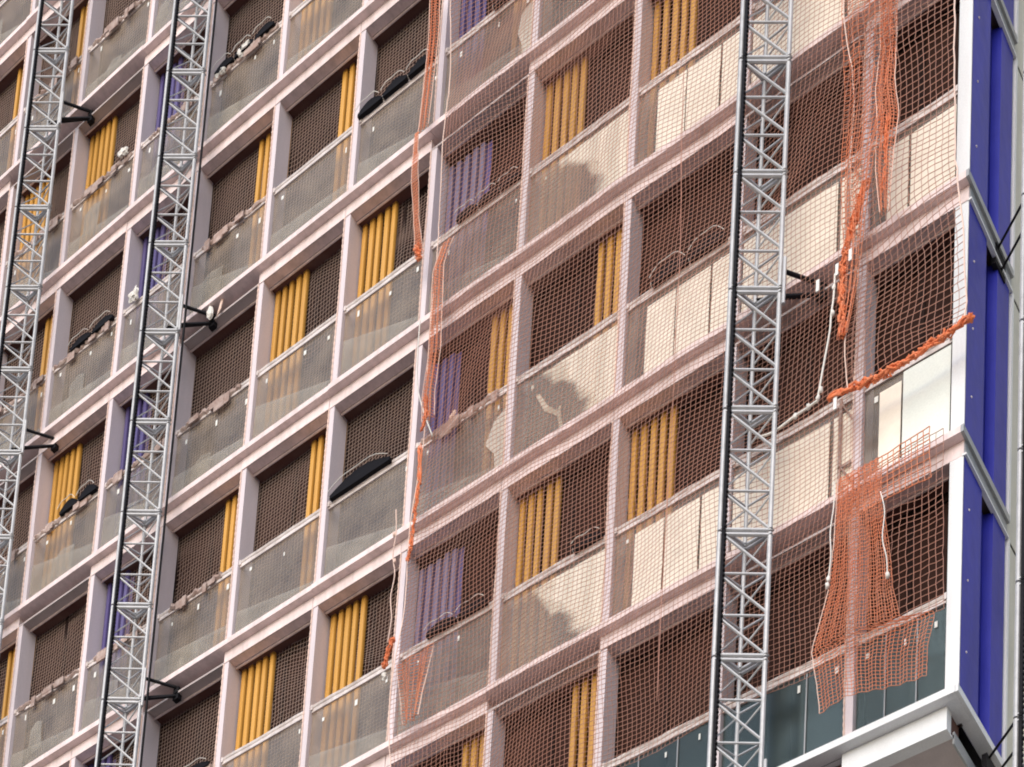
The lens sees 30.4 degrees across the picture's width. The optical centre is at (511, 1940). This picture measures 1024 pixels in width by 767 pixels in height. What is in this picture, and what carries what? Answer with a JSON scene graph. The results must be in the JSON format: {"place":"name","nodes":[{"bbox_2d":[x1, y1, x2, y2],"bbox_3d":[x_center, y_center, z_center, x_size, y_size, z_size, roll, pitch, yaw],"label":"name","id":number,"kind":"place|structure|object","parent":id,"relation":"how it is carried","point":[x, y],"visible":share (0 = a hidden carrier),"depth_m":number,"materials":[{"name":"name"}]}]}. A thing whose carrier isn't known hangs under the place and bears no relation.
{"place":"outdoors","nodes":[
{"label":"outdoors","id":0,"kind":"place"},
{"bbox_3d":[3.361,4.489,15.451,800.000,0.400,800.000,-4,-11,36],"label":"ground","id":1,"kind":"structure","parent":0,"visible":0},
{"bbox_2d":[0,0,94,650],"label":"lattice mast","id":2,"kind":"object","parent":1,"relation":"on","point":[16,452],"visible":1,"depth_m":29.20,"materials":[{"name":"metal"}]},
{"bbox_2d":[94,0,217,766],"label":"lattice mast","id":3,"kind":"object","parent":1,"relation":"on","point":[171,330],"visible":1,"depth_m":26.47,"materials":[{"name":"metal"}]},
{"bbox_2d":[0,0,1023,766],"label":"apartment building","id":4,"kind":"structure","parent":1,"relation":"on","point":[298,396],"depth_m":23.56,"materials":[{"name":"white concrete"}]},
{"bbox_2d":[0,221,5,262],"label":"window","id":5,"kind":"structure","parent":4,"relation":"in","point":[2,226],"depth_m":31.28,"materials":[{"name":"grey glass"}]},
{"bbox_2d":[0,0,30,43],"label":"window","id":6,"kind":"structure","parent":4,"relation":"in","point":[14,12],"depth_m":32.32,"materials":[{"name":"grey glass"}]},
{"bbox_2d":[0,483,34,617],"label":"window","id":7,"kind":"structure","parent":4,"relation":"in","point":[23,513],"depth_m":29.36,"materials":[{"name":"grey glass"}]},
{"bbox_2d":[0,638,36,766],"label":"window","id":8,"kind":"structure","parent":4,"relation":"in","point":[3,666],"depth_m":28.97,"materials":[{"name":"grey glass"}]},
{"bbox_2d":[0,63,42,176],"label":"window","id":9,"kind":"structure","parent":4,"relation":"in","point":[7,97],"depth_m":31.83,"materials":[{"name":"glass"}]},
{"bbox_2d":[0,311,72,459],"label":"window","id":10,"kind":"structure","parent":4,"relation":"in","point":[38,352],"depth_m":30.02,"materials":[{"name":"glass"}]},
{"bbox_2d":[21,162,69,279],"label":"window","id":11,"kind":"structure","parent":4,"relation":"in","point":[59,194],"depth_m":30.30,"materials":[{"name":"grey glass"}]},
{"bbox_2d":[23,598,106,766],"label":"window","id":12,"kind":"structure","parent":4,"relation":"in","point":[58,650],"depth_m":28.10,"materials":[{"name":"glass"}]},
{"bbox_2d":[33,2,106,145],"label":"window","id":13,"kind":"structure","parent":4,"relation":"in","point":[75,26],"depth_m":30.98,"materials":[{"name":"glass"}]},
{"bbox_2d":[57,480,98,516],"bbox_3d":[-6.443,-21.423,27.998,0.831,0.164,0.124,-4,-11,36],"label":"foam hose","id":14,"kind":"object","parent":4,"relation":"on","point":[89,489],"visible":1,"depth_m":27.95,"materials":[{"name":"black rubber"}]},
{"bbox_2d":[57,431,114,576],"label":"window","id":15,"kind":"structure","parent":4,"relation":"in","point":[84,526],"depth_m":28.41,"materials":[{"name":"glass"}]},
{"bbox_2d":[68,310,114,351],"bbox_3d":[-6.366,-24.362,28.543,0.965,0.139,0.124,-4,-11,36],"label":"foam hose","id":16,"kind":"object","parent":4,"relation":"on","point":[81,340],"visible":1,"depth_m":28.51,"materials":[{"name":"black plastic"}]},
{"bbox_2d":[61,263,123,414],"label":"window","id":17,"kind":"structure","parent":4,"relation":"in","point":[86,372],"depth_m":29.08,"materials":[{"name":"clear glass"}]},
{"bbox_2d":[117,146,128,157],"bbox_3d":[-5.944,-27.347,28.820,0.228,0.193,0.080,-4,-11,36],"label":"rag","id":18,"kind":"object","parent":4,"relation":"attached to","point":[122,152],"visible":1,"depth_m":28.80,"materials":[{"name":"white fabric"}]},
{"bbox_2d":[107,98,158,224],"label":"window","id":19,"kind":"structure","parent":4,"relation":"in","point":[127,124],"depth_m":29.37,"materials":[{"name":"glass"}]},
{"bbox_2d":[97,0,168,85],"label":"window","id":20,"kind":"structure","parent":4,"relation":"in","point":[127,39],"depth_m":30.03,"materials":[{"name":"grey glass"}]},
{"bbox_2d":[128,285,138,303],"bbox_3d":[-5.630,-24.425,28.015,0.110,0.281,0.271,12,-13,-43],"label":"rag","id":21,"kind":"object","parent":4,"relation":"hanging from","point":[133,296],"visible":1,"depth_m":27.94,"materials":[{"name":"white fabric"}]},
{"bbox_2d":[113,727,160,766],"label":"window","id":22,"kind":"structure","parent":4,"relation":"in","point":[130,751],"depth_m":26.69,"materials":[{"name":"grey glass"}]},
{"bbox_2d":[104,540,178,704],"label":"window","id":23,"kind":"structure","parent":4,"relation":"in","point":[136,688],"depth_m":27.03,"materials":[{"name":"grey glass"}]},
{"bbox_2d":[122,381,186,525],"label":"window","id":24,"kind":"structure","parent":4,"relation":"in","point":[154,478],"depth_m":27.53,"materials":[{"name":"glass"}]},
{"bbox_2d":[156,187,213,337],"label":"window","id":25,"kind":"structure","parent":4,"relation":"in","point":[180,218],"depth_m":28.01,"materials":[{"name":"grey glass"}]},
{"bbox_2d":[157,690,220,766],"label":"window","id":26,"kind":"structure","parent":4,"relation":"in","point":[190,736],"depth_m":25.88,"materials":[{"name":"brown glass"}]},
{"bbox_2d":[151,20,229,166],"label":"window","id":27,"kind":"structure","parent":4,"relation":"in","point":[197,90],"depth_m":28.49,"materials":[{"name":"glass"}]},
{"bbox_2d":[185,757,211,766],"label":"foam hose","id":28,"kind":"object","parent":4,"relation":"on","point":[204,764],"visible":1,"depth_m":25.08,"materials":[{"name":"black rubber"}]},
{"bbox_2d":[207,306,213,319],"bbox_3d":[-4.265,-23.006,26.647,0.118,0.226,0.078,-4,-11,36],"label":"foam scrap","id":29,"kind":"object","parent":4,"relation":"on","point":[210,312],"visible":1,"depth_m":26.62,"materials":[{"name":"white plastic"}]},
{"bbox_2d":[165,484,259,676],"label":"window","id":30,"kind":"structure","parent":4,"relation":"in","point":[199,552],"depth_m":26.36,"materials":[{"name":"grey glass"}]},
{"bbox_2d":[214,67,225,81],"bbox_3d":[-4.275,-27.373,27.624,0.245,0.191,0.094,-4,-11,36],"label":"rag","id":31,"kind":"object","parent":4,"relation":"on","point":[222,71],"visible":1,"depth_m":27.57,"materials":[{"name":"white fabric"}]},
{"bbox_2d":[184,316,255,487],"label":"window","id":32,"kind":"structure","parent":4,"relation":"in","point":[226,365],"depth_m":26.77,"materials":[{"name":"glass"}]},
{"bbox_2d":[217,299,223,316],"bbox_3d":[-4.095,-23.066,26.558,0.130,0.370,0.015,-4,-11,36],"label":"foam scrap","id":33,"kind":"object","parent":4,"relation":"attached to","point":[220,305],"visible":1,"depth_m":26.55,"materials":[{"name":"white plastic"}]},
{"bbox_2d":[237,39,249,57],"bbox_3d":[-3.884,-27.450,27.345,0.100,0.227,0.284,12,-13,-43],"label":"rag","id":34,"kind":"object","parent":4,"relation":"on","point":[243,46],"visible":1,"depth_m":27.32,"materials":[{"name":"white fabric"}]},
{"bbox_2d":[212,17,275,76],"bbox_3d":[-3.889,-27.460,27.345,1.207,0.139,0.124,-4,-11,36],"label":"foam hose","id":35,"kind":"object","parent":4,"relation":"on","point":[265,28],"visible":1,"depth_m":27.27,"materials":[{"name":"black plastic"}]},
{"bbox_2d":[202,121,292,304],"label":"window","id":36,"kind":"structure","parent":4,"relation":"in","point":[235,194],"depth_m":27.33,"materials":[{"name":"grey glass"}]},
{"bbox_2d":[219,0,284,128],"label":"window","id":37,"kind":"structure","parent":4,"relation":"in","point":[252,77],"depth_m":27.76,"materials":[{"name":"glass"}]},
{"bbox_2d":[240,636,309,766],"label":"window","id":38,"kind":"structure","parent":4,"relation":"in","point":[291,664],"depth_m":24.73,"materials":[{"name":"glass"}]},
{"bbox_2d":[247,439,325,624],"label":"window","id":39,"kind":"structure","parent":4,"relation":"in","point":[282,502],"depth_m":25.42,"materials":[{"name":"grey glass"}]},
{"bbox_2d":[271,249,342,420],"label":"window","id":40,"kind":"structure","parent":4,"relation":"in","point":[324,281],"depth_m":25.66,"materials":[{"name":"glass"}]},
{"bbox_2d":[282,52,377,241],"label":"window","id":41,"kind":"structure","parent":4,"relation":"in","point":[316,127],"depth_m":26.39,"materials":[{"name":"glass"}]},
{"bbox_2d":[297,0,362,60],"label":"window","id":42,"kind":"structure","parent":4,"relation":"in","point":[342,9],"depth_m":26.56,"materials":[{"name":"glass"}]},
{"bbox_2d":[327,453,391,501],"bbox_3d":[-1.950,-18.765,24.129,1.030,0.189,0.124,-4,-11,36],"label":"foam hose","id":43,"kind":"object","parent":4,"relation":"attached to","point":[359,475],"visible":1,"depth_m":24.11,"materials":[{"name":"black rubber"}]},
{"bbox_2d":[326,568,419,766],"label":"window","id":44,"kind":"structure","parent":4,"relation":"in","point":[374,699],"depth_m":23.79,"materials":[{"name":"grey glass"}]},
{"bbox_2d":[381,672,387,680],"bbox_3d":[-1.563,-15.481,23.081,0.097,0.109,0.070,-4,-11,36],"label":"rag","id":45,"kind":"object","parent":4,"relation":"attached to","point":[385,677],"visible":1,"depth_m":23.07,"materials":[{"name":"white fabric"}]},
{"bbox_2d":[336,367,434,567],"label":"window","id":46,"kind":"structure","parent":4,"relation":"in","point":[367,517],"depth_m":24.42,"materials":[{"name":"glass"}]},
{"bbox_2d":[387,509,396,642],"bbox_3d":[-1.461,-16.683,23.041,0.088,1.881,0.046,-4,-11,36],"label":"cord","id":47,"kind":"object","parent":4,"relation":"hanging from","point":[393,558],"visible":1,"depth_m":23.05,"materials":[{"name":"white fabric"}]},
{"bbox_2d":[381,637,395,668],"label":"gathered net","id":48,"kind":"object","parent":47,"relation":"hanging from","point":[392,640],"visible":1,"depth_m":22.85,"materials":[{"name":"orange plastic"}]},
{"bbox_2d":[355,49,434,119],"bbox_3d":[-1.558,-24.660,25.046,1.308,0.147,0.124,-4,-11,36],"label":"foam hose","id":49,"kind":"object","parent":4,"relation":"on","point":[392,88],"visible":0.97,"depth_m":25.05,"materials":[{"name":"black plastic"}]},
{"bbox_2d":[358,175,448,362],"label":"window","id":50,"kind":"structure","parent":4,"relation":"in","point":[404,312],"depth_m":24.77,"materials":[{"name":"grey glass"}]},
{"bbox_2d":[367,0,461,174],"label":"window","id":51,"kind":"structure","parent":4,"relation":"in","point":[397,124],"depth_m":25.45,"materials":[{"name":"glass"}]},
{"bbox_2d":[411,131,422,258],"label":"gathered net","id":52,"kind":"object","parent":4,"relation":"hanging from","point":[415,170],"visible":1,"depth_m":24.02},
{"bbox_2d":[413,242,421,261],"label":"gathered net","id":53,"kind":"object","parent":52,"relation":"attached to","point":[417,250],"visible":1,"depth_m":23.76,"materials":[{"name":"orange plastic"}]},
{"bbox_2d":[418,0,440,132],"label":"gathered net","id":54,"kind":"object","parent":4,"relation":"hanging from","point":[429,75],"visible":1,"depth_m":24.29,"materials":[{"name":"orange plastic"}]},
{"bbox_2d":[430,740,479,766],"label":"window","id":55,"kind":"structure","parent":4,"relation":"in","point":[456,757],"depth_m":22.64,"materials":[{"name":"glass"}]},
{"bbox_2d":[424,593,489,639],"bbox_3d":[-0.669,-15.868,22.587,0.939,0.131,0.124,-4,-11,36],"label":"foam hose","id":56,"kind":"object","parent":4,"relation":"on","point":[453,621],"visible":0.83,"depth_m":22.57,"materials":[{"name":"black rubber"}]},
{"bbox_2d":[408,513,519,721],"bbox_3d":[-0.609,-15.844,22.941,1.590,2.890,0.045,-4,-11,36],"label":"window","id":57,"kind":"structure","parent":4,"relation":"in","point":[476,597],"depth_m":22.86,"materials":[{"name":"grey glass"}]},
{"bbox_2d":[424,314,508,501],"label":"window","id":58,"kind":"structure","parent":4,"relation":"in","point":[473,388],"depth_m":23.51,"materials":[{"name":"glass"}]},
{"bbox_2d":[455,166,521,224],"bbox_3d":[-0.303,-21.775,23.526,1.012,0.115,0.124,-4,-11,36],"label":"foam hose","id":59,"kind":"object","parent":4,"relation":"on","point":[486,201],"visible":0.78,"depth_m":23.51,"materials":[{"name":"black plastic"}]},
{"bbox_2d":[439,109,544,301],"bbox_3d":[-0.272,-21.757,23.903,1.590,2.890,0.045,-4,-11,36],"label":"window","id":60,"kind":"structure","parent":4,"relation":"in","point":[519,118],"depth_m":23.84,"materials":[{"name":"glass"}]},
{"bbox_2d":[493,0,508,11],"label":"foam hose","id":61,"kind":"object","parent":4,"relation":"attached to","point":[497,4],"visible":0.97,"depth_m":24.03,"materials":[{"name":"black rubber"}]},
{"bbox_2d":[454,0,551,98],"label":"window","id":62,"kind":"structure","parent":4,"relation":"in","point":[488,1],"depth_m":24.40,"materials":[{"name":"grey glass"}]},
{"bbox_2d":[503,681,591,766],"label":"window","id":63,"kind":"structure","parent":4,"relation":"in","point":[559,716],"depth_m":21.81,"materials":[{"name":"glass"}]},
{"bbox_2d":[509,452,610,671],"bbox_3d":[0.655,-15.922,22.021,1.625,2.890,0.045,-4,-11,36],"label":"window","id":64,"kind":"structure","parent":4,"relation":"in","point":[596,478],"depth_m":22.07,"materials":[{"name":"grey glass"}]},
{"bbox_2d":[551,0,588,28],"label":"window","id":65,"kind":"structure","parent":4,"relation":"in","point":[568,3],"depth_m":23.76,"materials":[{"name":"glass"}]},
{"bbox_2d":[524,238,616,449],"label":"window","id":66,"kind":"structure","parent":4,"relation":"in","point":[595,262],"depth_m":22.76,"materials":[{"name":"clear glass"}]},
{"bbox_2d":[538,27,633,229],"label":"window","id":67,"kind":"structure","parent":4,"relation":"in","point":[588,119],"depth_m":23.03,"materials":[{"name":"glass"}]},
{"bbox_2d":[571,527,603,554],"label":"foam hose","id":68,"kind":"object","parent":4,"relation":"attached to","point":[586,545],"visible":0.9,"depth_m":21.46,"materials":[{"name":"black rubber"}]},
{"bbox_2d":[389,0,896,766],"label":"safety net","id":69,"kind":"object","parent":4,"relation":"hanging from","point":[577,176],"visible":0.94,"depth_m":21.43,"materials":[{"name":"orange plastic"}]},
{"bbox_2d":[405,443,422,561],"bbox_3d":[-1.185,-17.555,23.015,0.161,1.614,0.060,-4,-11,36],"label":"gathered net","id":70,"kind":"object","parent":69,"relation":"attached to","point":[417,493],"visible":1,"depth_m":22.99,"materials":[{"name":"orange fabric"}]},
{"bbox_2d":[396,643,433,723],"bbox_3d":[-1.198,-14.958,22.499,0.588,0.938,0.092,-4,-11,36],"label":"gathered net","id":71,"kind":"object","parent":69,"relation":"attached to","point":[420,678],"visible":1,"depth_m":22.49,"materials":[{"name":"orange plastic"}]},
{"bbox_2d":[421,236,453,422],"bbox_3d":[-0.931,-19.907,23.289,0.323,2.542,0.082,-4,-11,36],"label":"gathered net","id":72,"kind":"object","parent":69,"relation":"hanging from","point":[432,330],"visible":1,"depth_m":23.27,"materials":[{"name":"orange plastic"}]},
{"bbox_2d":[416,320,432,436],"bbox_3d":[-1.061,-19.299,23.280,0.365,1.903,0.018,-4,-11,36],"label":"cord","id":73,"kind":"object","parent":72,"relation":"hanging from","point":[417,377],"visible":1,"depth_m":23.39,"materials":[{"name":"white fabric"}]},
{"bbox_2d":[420,394,428,431],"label":"gathered net","id":74,"kind":"object","parent":73,"relation":"hanging from","point":[423,422],"visible":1,"depth_m":23.16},
{"bbox_2d":[656,71,683,700],"bbox_3d":[1.759,-17.248,20.780,0.088,8.170,0.009,-4,-11,36],"label":"cord","id":75,"kind":"object","parent":69,"relation":"attached to","point":[673,382],"visible":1,"depth_m":20.75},
{"bbox_2d":[816,273,835,402],"bbox_3d":[3.245,-16.557,19.481,0.186,1.462,0.049,-4,-11,36],"label":"cord","id":76,"kind":"object","parent":69,"relation":"hanging from","point":[832,314],"visible":1,"depth_m":19.45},
{"bbox_2d":[811,457,934,713],"bbox_3d":[3.575,-13.478,18.647,1.277,2.782,0.088,-3,-11,32],"label":"safety net","id":77,"kind":"object","parent":69,"relation":"hanging from","point":[858,481],"visible":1,"depth_m":18.73,"materials":[{"name":"orange plastic"}]},
{"bbox_2d":[825,481,834,589],"bbox_3d":[3.211,-14.173,19.019,0.074,1.232,0.046,-4,-11,36],"label":"cord","id":78,"kind":"object","parent":77,"relation":"attached to","point":[827,585],"visible":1,"depth_m":18.98,"materials":[{"name":"white fabric"}]},
{"bbox_2d":[880,491,889,578],"bbox_3d":[3.681,-13.878,18.611,0.130,1.053,0.046,-4,-11,36],"label":"cord","id":79,"kind":"object","parent":77,"relation":"hanging from","point":[887,573],"visible":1,"depth_m":18.59,"materials":[{"name":"white fabric"}]},
{"bbox_2d":[835,426,931,528],"bbox_3d":[3.692,-14.583,18.810,1.064,0.592,0.050,-4,-12,38],"label":"safety net","id":80,"kind":"object","parent":69,"relation":"attached to","point":[904,459],"visible":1,"depth_m":18.70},
{"bbox_2d":[846,428,943,649],"bbox_3d":[3.792,-13.856,18.691,1.068,2.020,0.060,-4,-11,36],"label":"safety net","id":81,"kind":"object","parent":69,"relation":"attached to","point":[907,494],"visible":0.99,"depth_m":18.62,"materials":[{"name":"orange plastic"}]},
{"bbox_2d":[843,0,967,391],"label":"safety net","id":82,"kind":"object","parent":69,"relation":"attached to","point":[954,160],"visible":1,"depth_m":19.20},
{"bbox_2d":[837,0,897,339],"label":"safety net","id":83,"kind":"object","parent":82,"relation":"hanging from","point":[853,236],"visible":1,"depth_m":19.59,"materials":[{"name":"orange fabric"}]},
{"bbox_2d":[837,177,870,339],"bbox_3d":[3.520,-17.342,19.425,0.349,1.815,0.082,-4,-11,36],"label":"gathered net","id":84,"kind":"object","parent":83,"relation":"hanging from","point":[841,290],"visible":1,"depth_m":19.47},
{"bbox_2d":[816,248,852,292],"bbox_3d":[3.340,-17.317,19.551,0.405,0.270,0.015,-4,-11,36],"label":"strap tag","id":85,"kind":"object","parent":84,"relation":"hanging from","point":[836,272],"visible":1,"depth_m":19.52,"materials":[{"name":"white plastic"}]},
{"bbox_2d":[875,0,898,214],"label":"gathered net","id":86,"kind":"object","parent":83,"relation":"hanging from","point":[881,134],"visible":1,"depth_m":19.47,"materials":[{"name":"orange plastic"}]},
{"bbox_2d":[880,112,889,190],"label":"gathered net","id":87,"kind":"object","parent":82,"relation":"attached to","point":[885,134],"visible":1,"depth_m":19.39,"materials":[{"name":"orange fabric"}]},
{"bbox_2d":[827,312,974,401],"bbox_3d":[3.872,-15.791,18.859,1.591,0.190,0.097,-4,-11,36],"label":"gathered net","id":88,"kind":"object","parent":82,"relation":"hanging from","point":[892,368],"visible":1,"depth_m":18.83,"materials":[{"name":"orange plastic"}]},
{"bbox_2d":[833,396,836,410],"bbox_3d":[3.302,-15.729,19.254,0.035,0.220,0.015,-4,-11,36],"label":"strap tag","id":89,"kind":"object","parent":88,"relation":"hanging from","point":[834,403],"visible":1,"depth_m":19.24,"materials":[{"name":"white plastic"}]},
{"bbox_2d":[614,617,712,766],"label":"window","id":90,"kind":"structure","parent":4,"relation":"in","point":[692,751],"depth_m":20.76,"materials":[{"name":"glass"}]},
{"bbox_2d":[622,382,723,610],"bbox_3d":[1.908,-15.999,21.110,1.562,2.890,0.045,-4,-11,36],"label":"window","id":91,"kind":"structure","parent":4,"relation":"in","point":[706,396],"depth_m":21.16,"materials":[{"name":"glass"}]},
{"bbox_2d":[634,158,733,379],"bbox_3d":[2.077,-18.955,21.591,1.562,2.890,0.045,-4,-11,36],"label":"window","id":92,"kind":"structure","parent":4,"relation":"in","point":[721,179],"depth_m":21.83,"materials":[{"name":"glass"}]},
{"bbox_2d":[649,225,727,288],"bbox_3d":[1.987,-19.006,21.264,0.993,0.189,0.124,-4,-11,36],"label":"foam hose","id":93,"kind":"object","parent":4,"relation":"attached to","point":[687,261],"visible":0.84,"depth_m":21.24,"materials":[{"name":"black plastic"}]},
{"bbox_2d":[646,0,740,156],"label":"window","id":94,"kind":"structure","parent":4,"relation":"in","point":[723,18],"depth_m":22.15,"materials":[{"name":"glass"}]},
{"bbox_2d":[731,547,847,766],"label":"window","id":95,"kind":"structure","parent":4,"relation":"in","point":[785,708],"depth_m":19.78,"materials":[{"name":"glass"}]},
{"bbox_2d":[743,300,856,497],"bbox_3d":[3.147,-16.074,20.209,1.590,2.890,0.045,-4,-11,36],"label":"window","id":96,"kind":"structure","parent":4,"relation":"in","point":[820,329],"depth_m":20.34,"materials":[{"name":"glass"}]},
{"bbox_2d":[763,0,847,16],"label":"window","id":97,"kind":"structure","parent":4,"relation":"in","point":[846,14],"depth_m":20.91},
{"bbox_2d":[753,69,864,250],"bbox_3d":[3.316,-19.031,20.689,1.590,2.890,0.045,-4,-11,36],"label":"window","id":98,"kind":"structure","parent":4,"relation":"in","point":[777,156],"depth_m":20.81,"materials":[{"name":"glass"}]},
{"bbox_2d":[872,241,953,472],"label":"window","id":99,"kind":"structure","parent":4,"relation":"in","point":[875,436],"depth_m":19.62,"materials":[{"name":"glass"}]},
{"bbox_2d":[864,491,962,727],"bbox_3d":[4.035,-13.229,18.969,1.103,2.795,0.045,-4,-11,36],"label":"window","id":100,"kind":"structure","parent":4,"relation":"in","point":[901,696],"depth_m":19.02,"materials":[{"name":"glass"}]},
{"bbox_2d":[879,2,959,224],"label":"window","id":101,"kind":"structure","parent":4,"relation":"in","point":[932,73],"depth_m":20.06,"materials":[{"name":"glass"}]},
{"bbox_2d":[707,0,827,766],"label":"lattice mast","id":102,"kind":"object","parent":1,"relation":"on","point":[777,291],"visible":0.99,"depth_m":19.79,"materials":[{"name":"metal"}]},
{"bbox_2d":[756,400,816,438],"bbox_3d":[2.857,-15.811,19.617,0.706,0.114,0.046,-4,-11,36],"label":"cord","id":103,"kind":"object","parent":102,"relation":"attached to","point":[807,408],"visible":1,"depth_m":19.55,"materials":[{"name":"white fabric"}]},
{"bbox_2d":[981,54,1023,766],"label":"lattice mast","id":104,"kind":"object","parent":1,"relation":"on","point":[1017,726],"visible":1,"depth_m":18.19,"materials":[{"name":"metal"}]}
]}

